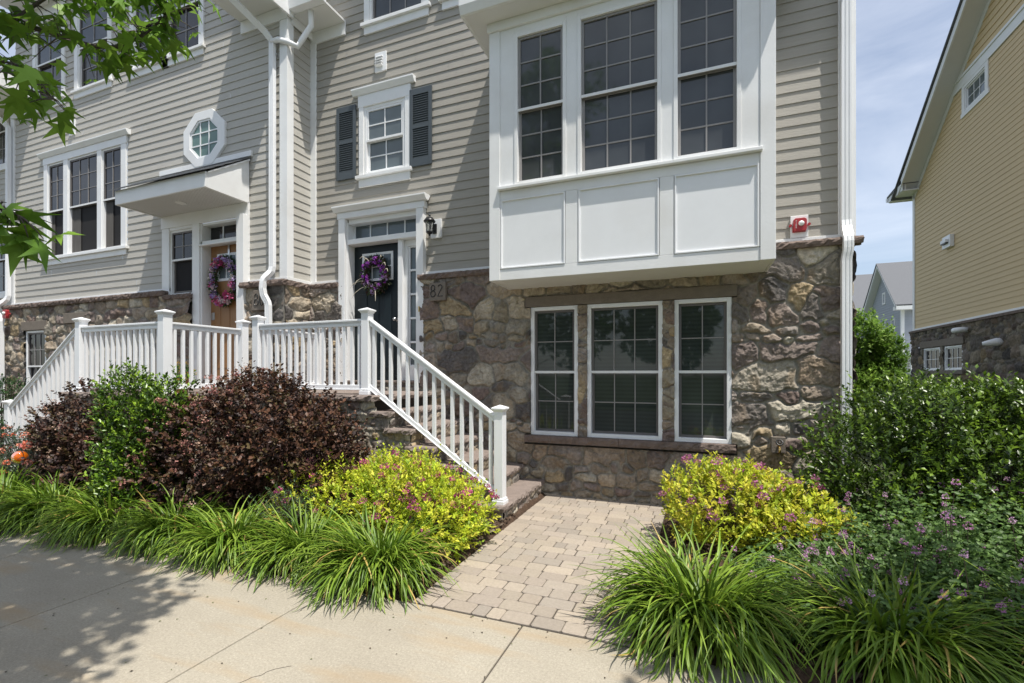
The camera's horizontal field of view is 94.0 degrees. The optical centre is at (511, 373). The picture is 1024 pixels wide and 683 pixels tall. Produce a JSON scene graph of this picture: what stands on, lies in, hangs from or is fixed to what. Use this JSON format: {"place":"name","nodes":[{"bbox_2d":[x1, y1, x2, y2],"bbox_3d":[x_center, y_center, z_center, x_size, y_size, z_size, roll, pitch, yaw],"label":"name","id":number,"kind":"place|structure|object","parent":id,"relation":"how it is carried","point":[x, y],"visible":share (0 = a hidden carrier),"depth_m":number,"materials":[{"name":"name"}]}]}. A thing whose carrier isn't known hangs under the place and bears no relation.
{"place":"outdoors","nodes":[
{"label":"outdoors","id":0,"kind":"place"},
{"bbox_2d":[0,521,794,682],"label":"sidewalk","id":1,"kind":"structure","parent":0,"point":[91,633],"depth_m":2.91,"materials":[{"name":"concrete"}]},
{"bbox_2d":[5,548,764,677],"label":"fallen bits","id":2,"kind":"object","parent":1,"relation":"on","point":[289,633],"visible":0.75,"depth_m":2.99,"materials":[{"name":"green plant"}]},
{"bbox_2d":[483,626,521,682],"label":"sidewalk joint","id":3,"kind":"object","parent":1,"relation":"on","point":[502,655],"depth_m":2.73,"materials":[{"name":"grey concrete"}]},
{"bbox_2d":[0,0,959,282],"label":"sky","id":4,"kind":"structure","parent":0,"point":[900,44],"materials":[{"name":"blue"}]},
{"bbox_2d":[412,494,666,648],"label":"path","id":5,"kind":"structure","parent":0,"point":[519,572],"depth_m":3.94,"materials":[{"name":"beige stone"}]},
{"bbox_2d":[103,396,1023,646],"bbox_3d":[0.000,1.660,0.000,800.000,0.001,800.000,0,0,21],"label":"ground","id":6,"kind":"structure","parent":0,"point":[881,466],"depth_m":8.47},
{"bbox_2d":[0,0,221,276],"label":"sweetgum tree","id":7,"kind":"object","parent":6,"relation":"on","point":[23,240],"visible":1,"depth_m":2.99,"materials":[{"name":"green plant"}]},
{"bbox_2d":[0,389,277,495],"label":"stone steps","id":8,"kind":"structure","parent":6,"relation":"on","point":[83,395],"depth_m":6.64,"materials":[{"name":"grey stone"}]},
{"bbox_2d":[1,309,250,458],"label":"railing","id":9,"kind":"object","parent":8,"relation":"on","point":[79,345],"visible":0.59,"depth_m":6.74,"materials":[{"name":"white plastic"}]},
{"bbox_2d":[176,362,196,392],"bbox_3d":[-4.536,0.035,6.535,0.415,0.439,0.360,0,0,21],"label":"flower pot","id":10,"kind":"object","parent":8,"relation":"on","point":[186,370],"visible":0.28,"depth_m":6.53,"materials":[{"name":"ceramic"}]},
{"bbox_2d":[0,459,545,602],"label":"mulch bed","id":11,"kind":"object","parent":6,"relation":"on","point":[513,518],"visible":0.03,"depth_m":4.10,"materials":[{"name":"brown wood"}]},
{"bbox_2d":[0,371,29,458],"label":"evergreen shrub","id":12,"kind":"object","parent":11,"relation":"on","point":[2,382],"visible":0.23,"depth_m":9.03,"materials":[{"name":"green plant"}]},
{"bbox_2d":[11,444,28,479],"bbox_3d":[-6.003,1.229,5.825,0.154,0.742,0.154,0,0,-16],"label":"glass globe","id":13,"kind":"object","parent":11,"relation":"on","point":[18,454],"visible":0.88,"depth_m":5.79,"materials":[{"name":"orange glass"}]},
{"bbox_2d":[0,464,49,517],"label":"daylily clump","id":14,"kind":"object","parent":11,"relation":"on","point":[13,482],"visible":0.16,"depth_m":5.61,"materials":[{"name":"green plant"}]},
{"bbox_2d":[0,67,83,379],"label":"townhouse","id":15,"kind":"structure","parent":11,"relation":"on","point":[2,198],"depth_m":11.52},
{"bbox_2d":[0,226,4,292],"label":"window","id":16,"kind":"structure","parent":15,"relation":"in","point":[2,258],"depth_m":11.57,"materials":[{"name":"white paint"}]},
{"bbox_2d":[0,123,4,163],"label":"window","id":17,"kind":"structure","parent":15,"relation":"in","point":[2,129],"depth_m":11.57,"materials":[{"name":"white paint"}]},
{"bbox_2d":[0,420,83,485],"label":"rose bush","id":18,"kind":"object","parent":11,"relation":"on","point":[9,437],"visible":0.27,"depth_m":6.29,"materials":[{"name":"green plant"}]},
{"bbox_2d":[0,467,101,541],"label":"daylily clump","id":19,"kind":"object","parent":11,"relation":"on","point":[13,510],"visible":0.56,"depth_m":4.91,"materials":[{"name":"green plant"}]},
{"bbox_2d":[11,377,141,498],"bbox_3d":[-5.346,0.929,5.971,1.852,1.792,1.249,0,0,21],"label":"ninebark shrub","id":20,"kind":"object","parent":11,"relation":"on","point":[64,457],"visible":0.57,"depth_m":5.75,"materials":[{"name":"brown plant"}]},
{"bbox_2d":[6,477,178,553],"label":"daylily clump","id":21,"kind":"object","parent":11,"relation":"on","point":[85,517],"visible":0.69,"depth_m":4.54,"materials":[{"name":"green plant"}]},
{"bbox_2d":[77,357,211,512],"bbox_3d":[-4.074,0.760,5.316,1.438,1.907,1.112,0,0,21],"label":"holly shrub","id":22,"kind":"object","parent":11,"relation":"on","point":[118,423],"visible":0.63,"depth_m":5.12,"materials":[{"name":"green plant"}]},
{"bbox_2d":[0,0,313,429],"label":"townhouse","id":23,"kind":"structure","parent":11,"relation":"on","point":[201,151],"depth_m":8.37,"materials":[{"name":"beige"}]},
{"bbox_2d":[2,310,10,318],"bbox_3d":[-10.726,-1.267,10.095,0.258,0.184,0.094,0,0,21],"label":"fire alarm","id":24,"kind":"object","parent":23,"relation":"attached to","point":[5,314],"visible":1,"depth_m":10.08,"materials":[{"name":"red plastic"}]},
{"bbox_2d":[26,330,46,383],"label":"window","id":25,"kind":"structure","parent":23,"relation":"in","point":[35,340],"depth_m":9.95,"materials":[{"name":"white glass"}]},
{"bbox_2d":[36,25,60,97],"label":"window","id":26,"kind":"structure","parent":23,"relation":"in","point":[46,56],"depth_m":9.88,"materials":[{"name":"grey glass"}]},
{"bbox_2d":[48,161,62,256],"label":"window","id":27,"kind":"structure","parent":23,"relation":"in","point":[55,171],"depth_m":9.79,"materials":[{"name":"grey glass"}]},
{"bbox_2d":[69,119,75,135],"bbox_3d":[-8.773,-4.910,9.502,0.190,0.300,0.070,0,0,21],"label":"wall vent","id":28,"kind":"object","parent":23,"relation":"attached to","point":[74,131],"depth_m":9.49,"materials":[{"name":"white plastic"}]},
{"bbox_2d":[69,152,96,253],"bbox_3d":[-8.427,-3.342,9.439,0.960,1.915,0.092,0,0,21],"label":"window","id":29,"kind":"structure","parent":23,"relation":"in","point":[82,169],"depth_m":9.44,"materials":[{"name":"grey glass"}]},
{"bbox_2d":[78,1,106,87],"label":"window","id":30,"kind":"structure","parent":23,"relation":"in","point":[91,33],"depth_m":9.37,"materials":[{"name":"grey glass"}]},
{"bbox_2d":[102,145,120,248],"bbox_3d":[-7.576,-3.342,9.104,0.590,1.915,0.092,0,0,21],"label":"window","id":31,"kind":"structure","parent":23,"relation":"in","point":[111,157],"depth_m":9.12,"materials":[{"name":"grey glass"}]},
{"bbox_2d":[134,2,161,67],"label":"window","id":32,"kind":"structure","parent":23,"relation":"in","point":[138,14],"depth_m":8.76,"materials":[{"name":"grey glass"}]},
{"bbox_2d":[171,228,191,294],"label":"window","id":33,"kind":"structure","parent":23,"relation":"in","point":[181,240],"depth_m":8.41,"materials":[{"name":"grey glass"}]},
{"bbox_2d":[169,0,197,54],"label":"window","id":34,"kind":"structure","parent":23,"relation":"in","point":[191,19],"depth_m":8.37,"materials":[{"name":"grey glass"}]},
{"bbox_2d":[183,109,226,166],"bbox_3d":[-5.222,-4.000,8.121,1.002,0.924,0.055,0,0,21],"label":"octagonal window","id":35,"kind":"structure","parent":23,"relation":"in","point":[204,137],"depth_m":8.11,"materials":[{"name":"white paint"}]},
{"bbox_2d":[207,244,235,307],"bbox_3d":[-4.876,-1.650,8.064,0.758,1.100,0.233,0,0,21],"label":"wreath","id":36,"kind":"object","parent":23,"relation":"attached to","point":[215,295],"visible":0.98,"depth_m":8.03,"materials":[{"name":"purple plant"}]},
{"bbox_2d":[211,244,235,379],"bbox_3d":[-4.799,-1.050,8.137,0.914,2.300,0.065,0,0,21],"label":"door","id":37,"kind":"structure","parent":23,"relation":"in","point":[220,316],"depth_m":8.18,"materials":[{"name":"brown wood"}]},
{"bbox_2d":[252,290,269,310],"bbox_3d":[-3.955,-1.160,7.544,0.310,0.320,0.121,0,0,21],"label":"house number","id":38,"kind":"object","parent":23,"relation":"attached to","point":[257,303],"visible":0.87,"depth_m":7.51,"materials":[{"name":"grey stone"}]},
{"bbox_2d":[85,483,241,563],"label":"daylily clump","id":39,"kind":"object","parent":11,"relation":"on","point":[137,534],"visible":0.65,"depth_m":4.32,"materials":[{"name":"green plant"}]},
{"bbox_2d":[144,491,299,577],"bbox_3d":[-2.537,1.311,4.271,1.324,0.567,1.288,0,0,21],"label":"daylily clump","id":40,"kind":"object","parent":11,"relation":"on","point":[209,540],"visible":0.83,"depth_m":4.02,"materials":[{"name":"green plant"}]},
{"bbox_2d":[104,358,392,520],"bbox_3d":[-2.858,0.761,5.370,3.095,1.940,1.764,0,0,-3],"label":"ninebark shrub","id":41,"kind":"object","parent":11,"relation":"on","point":[253,466],"visible":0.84,"depth_m":5.00,"materials":[{"name":"brown plant"}]},
{"bbox_2d":[242,472,340,536],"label":"fern plant","id":42,"kind":"object","parent":11,"relation":"on","point":[285,506],"visible":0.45,"depth_m":4.57,"materials":[{"name":"green plant"}]},
{"bbox_2d":[222,493,377,590],"bbox_3d":[-1.748,1.314,4.081,1.366,0.560,1.341,0,0,21],"label":"daylily clump","id":43,"kind":"object","parent":11,"relation":"on","point":[277,544],"visible":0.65,"depth_m":3.85,"materials":[{"name":"green plant"}]},
{"bbox_2d":[274,498,468,618],"bbox_3d":[-1.066,1.253,3.762,1.476,0.682,1.420,0,0,44],"label":"daylily clump","id":44,"kind":"object","parent":11,"relation":"on","point":[391,555],"visible":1,"depth_m":3.51,"materials":[{"name":"green plant"}]},
{"bbox_2d":[258,437,500,563],"bbox_3d":[-1.344,1.189,4.825,2.633,1.110,1.466,0,0,21],"label":"spirea shrub","id":45,"kind":"object","parent":11,"relation":"on","point":[436,477],"visible":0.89,"depth_m":4.46,"materials":[{"name":"yellow plant"}]},
{"bbox_2d":[276,513,1023,682],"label":"bark chips","id":46,"kind":"object","parent":11,"relation":"on","point":[810,662],"visible":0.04,"depth_m":3.95,"materials":[{"name":"brown wood"}]},
{"bbox_2d":[241,390,544,521],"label":"stone steps","id":47,"kind":"structure","parent":6,"relation":"on","point":[386,425],"depth_m":5.77,"materials":[{"name":"grey stone"}]},
{"bbox_2d":[267,328,326,383],"bbox_3d":[-3.281,-0.255,7.168,0.148,1.020,1.215,0,0,21],"label":"railing","id":48,"kind":"object","parent":47,"relation":"on","point":[313,356],"visible":0.16,"depth_m":7.53,"materials":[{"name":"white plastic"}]},
{"bbox_2d":[249,308,508,504],"bbox_3d":[-1.800,0.303,5.868,3.743,2.237,0.153,0,0,21],"label":"railing","id":49,"kind":"object","parent":47,"relation":"on","point":[369,327],"visible":0.86,"depth_m":5.76,"materials":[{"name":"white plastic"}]},
{"bbox_2d":[282,0,864,515],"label":"townhouse","id":50,"kind":"structure","parent":6,"relation":"on","point":[644,290],"depth_m":5.73,"materials":[{"name":"beige"}]},
{"bbox_2d":[351,253,390,300],"bbox_3d":[-2.201,-1.514,7.531,0.722,0.771,0.204,0,0,21],"label":"wreath","id":51,"kind":"object","parent":50,"relation":"attached to","point":[369,263],"visible":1,"depth_m":7.50,"materials":[{"name":"purple plant"}]},
{"bbox_2d":[355,243,397,379],"bbox_3d":[-2.141,-0.976,7.566,0.914,2.152,0.140,0,0,21],"label":"door","id":52,"kind":"structure","parent":50,"relation":"in","point":[385,305],"depth_m":7.56,"materials":[{"name":"black paint"}]},
{"bbox_2d":[374,50,386,72],"bbox_3d":[-2.043,-4.838,7.378,0.210,0.295,0.089,0,0,21],"label":"wall vent","id":53,"kind":"object","parent":50,"relation":"attached to","point":[380,62],"depth_m":7.37,"materials":[{"name":"white plastic"}]},
{"bbox_2d":[364,98,404,173],"bbox_3d":[-1.959,-3.660,7.429,0.770,1.080,0.092,0,0,21],"label":"window","id":54,"kind":"structure","parent":50,"relation":"in","point":[384,123],"depth_m":7.43,"materials":[{"name":"grey glass"}]},
{"bbox_2d":[370,0,421,19],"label":"window","id":55,"kind":"structure","parent":50,"relation":"in","point":[378,8],"depth_m":7.44,"materials":[{"name":"grey glass"}]},
{"bbox_2d":[423,212,441,238],"bbox_3d":[-1.166,-2.175,6.952,0.178,0.350,0.267,0,0,34],"label":"wall lantern","id":56,"kind":"object","parent":50,"relation":"attached to","point":[433,228],"depth_m":6.98,"materials":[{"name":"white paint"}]},
{"bbox_2d":[429,282,447,301],"bbox_3d":[-1.063,-1.190,6.946,0.270,0.260,0.114,0,0,21],"label":"house number","id":57,"kind":"object","parent":50,"relation":"attached to","point":[438,291],"visible":0.98,"depth_m":6.90,"materials":[{"name":"grey stone"}]},
{"bbox_2d":[514,20,565,183],"bbox_3d":[0.347,-3.203,5.727,0.648,1.833,0.112,0,0,21],"label":"window","id":58,"kind":"structure","parent":50,"relation":"in","point":[539,53],"depth_m":5.73,"materials":[{"name":"grey glass"}]},
{"bbox_2d":[531,305,577,436],"bbox_3d":[0.577,-0.040,6.377,0.650,1.710,0.120,0,0,21],"label":"window","id":59,"kind":"structure","parent":50,"relation":"in","point":[554,329],"depth_m":6.39,"materials":[{"name":"grey glass"}]},
{"bbox_2d":[577,0,660,173],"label":"window","id":60,"kind":"structure","parent":50,"relation":"in","point":[619,47],"depth_m":5.39,"materials":[{"name":"grey glass"}]},
{"bbox_2d":[587,301,662,440],"bbox_3d":[1.424,-0.040,6.044,0.930,1.710,0.120,0,0,21],"label":"window","id":61,"kind":"structure","parent":50,"relation":"in","point":[624,340],"depth_m":6.04,"materials":[{"name":"grey glass"}]},
{"bbox_2d":[674,297,731,443],"bbox_3d":[2.275,-0.040,5.708,0.630,1.710,0.120,0,0,21],"label":"window","id":62,"kind":"structure","parent":50,"relation":"in","point":[703,326],"depth_m":5.71,"materials":[{"name":"grey glass"}]},
{"bbox_2d":[673,0,740,158],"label":"window","id":63,"kind":"structure","parent":50,"relation":"in","point":[706,33],"depth_m":5.06,"materials":[{"name":"grey glass"}]},
{"bbox_2d":[770,436,785,452],"bbox_3d":[2.954,0.790,5.289,0.140,0.180,0.193,0,0,21],"label":"hose tap","id":64,"kind":"object","parent":50,"relation":"attached to","point":[778,444],"visible":1,"depth_m":5.29,"materials":[{"name":"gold metal"}]},
{"bbox_2d":[789,215,810,238],"bbox_3d":[3.194,-1.644,5.297,0.212,0.245,0.103,0,0,21],"label":"fire alarm","id":65,"kind":"object","parent":50,"relation":"attached to","point":[799,225],"visible":1,"depth_m":5.30,"materials":[{"name":"red plastic"}]},
{"bbox_2d":[635,505,1018,682],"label":"mulch bed","id":66,"kind":"object","parent":6,"relation":"on","point":[805,675],"visible":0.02,"depth_m":2.69,"materials":[{"name":"brown soil"}]},
{"bbox_2d":[569,513,843,682],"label":"daylily clump","id":67,"kind":"object","parent":66,"relation":"on","point":[717,604],"visible":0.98,"depth_m":2.73,"materials":[{"name":"green plant"}]},
{"bbox_2d":[658,450,876,565],"bbox_3d":[2.188,1.187,4.331,1.765,1.023,1.414,0,0,21],"label":"spirea shrub","id":68,"kind":"object","parent":66,"relation":"on","point":[776,511],"visible":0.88,"depth_m":4.16,"materials":[{"name":"yellow plant"}]},
{"bbox_2d":[721,450,1023,673],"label":"catmint","id":69,"kind":"object","parent":66,"relation":"on","point":[907,545],"visible":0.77,"depth_m":3.12,"materials":[{"name":"green plant"}]},
{"bbox_2d":[760,530,1023,682],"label":"daylily clump","id":70,"kind":"object","parent":66,"relation":"on","point":[898,658],"visible":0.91,"depth_m":2.44,"materials":[{"name":"green plant"}]},
{"bbox_2d":[785,362,1023,568],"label":"holly hedge","id":71,"kind":"object","parent":66,"relation":"on","point":[910,436],"visible":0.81,"depth_m":3.95,"materials":[{"name":"green plant"}]},
{"bbox_2d":[939,551,1023,682],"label":"daylily clump","id":72,"kind":"object","parent":66,"relation":"on","point":[1003,648],"visible":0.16,"depth_m":2.63,"materials":[{"name":"green plant"}]},
{"bbox_2d":[852,274,872,337],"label":"grey roofed house","id":73,"kind":"structure","parent":6,"relation":"on","point":[861,284],"depth_m":48.65,"materials":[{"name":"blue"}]},
{"bbox_2d":[853,307,902,410],"bbox_3d":[15.124,-0.576,20.579,2.917,4.582,2.438,0,0,21],"label":"garden tree","id":74,"kind":"object","parent":6,"relation":"on","point":[872,327],"visible":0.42,"depth_m":20.01,"materials":[{"name":"green plant"}]},
{"bbox_2d":[856,326,910,409],"bbox_3d":[15.984,-0.124,20.493,2.531,3.932,2.426,0,0,21],"label":"garden tree","id":75,"kind":"object","parent":6,"relation":"on","point":[898,348],"visible":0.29,"depth_m":19.98,"materials":[{"name":"green plant"}]},
{"bbox_2d":[861,261,911,374],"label":"blue house","id":76,"kind":"structure","parent":6,"relation":"on","point":[889,294],"depth_m":35.06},
{"bbox_2d":[882,292,885,304],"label":"window","id":77,"kind":"structure","parent":76,"relation":"in","point":[884,293],"depth_m":36.29,"materials":[{"name":"white paint"}]},
{"bbox_2d":[886,0,1023,432],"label":"yellow house","id":78,"kind":"structure","parent":6,"relation":"on","point":[961,177],"depth_m":12.56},
{"bbox_2d":[924,347,944,370],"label":"window","id":79,"kind":"structure","parent":78,"relation":"in","point":[931,355],"depth_m":14.72,"materials":[{"name":"white glass"}]},
{"bbox_2d":[940,234,953,249],"bbox_3d":[12.517,-3.800,13.755,0.170,0.340,0.470,0,0,21],"label":"wall vent","id":80,"kind":"object","parent":78,"relation":"attached to","point":[947,242],"depth_m":13.64,"materials":[{"name":"white plastic"}]},
{"bbox_2d":[945,345,962,369],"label":"window","id":81,"kind":"structure","parent":78,"relation":"in","point":[953,354],"depth_m":13.51,"materials":[{"name":"white glass"}]},
{"bbox_2d":[951,327,968,332],"bbox_3d":[12.028,-1.180,12.811,0.289,0.140,0.295,0,0,21],"label":"vent pipe","id":82,"kind":"object","parent":78,"relation":"attached to","point":[959,329],"visible":1,"depth_m":12.73,"materials":[{"name":"white plastic"}]},
{"bbox_2d":[965,67,984,109],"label":"window","id":83,"kind":"structure","parent":78,"relation":"in","point":[976,87],"depth_m":12.56,"materials":[{"name":"grey glass"}]},
{"bbox_2d":[982,338,1003,345],"bbox_3d":[11.436,-0.760,11.365,0.356,0.189,0.201,0,0,29],"label":"vent pipe","id":84,"kind":"object","parent":78,"relation":"attached to","point":[996,342],"visible":1,"depth_m":11.31,"materials":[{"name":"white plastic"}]}
]}

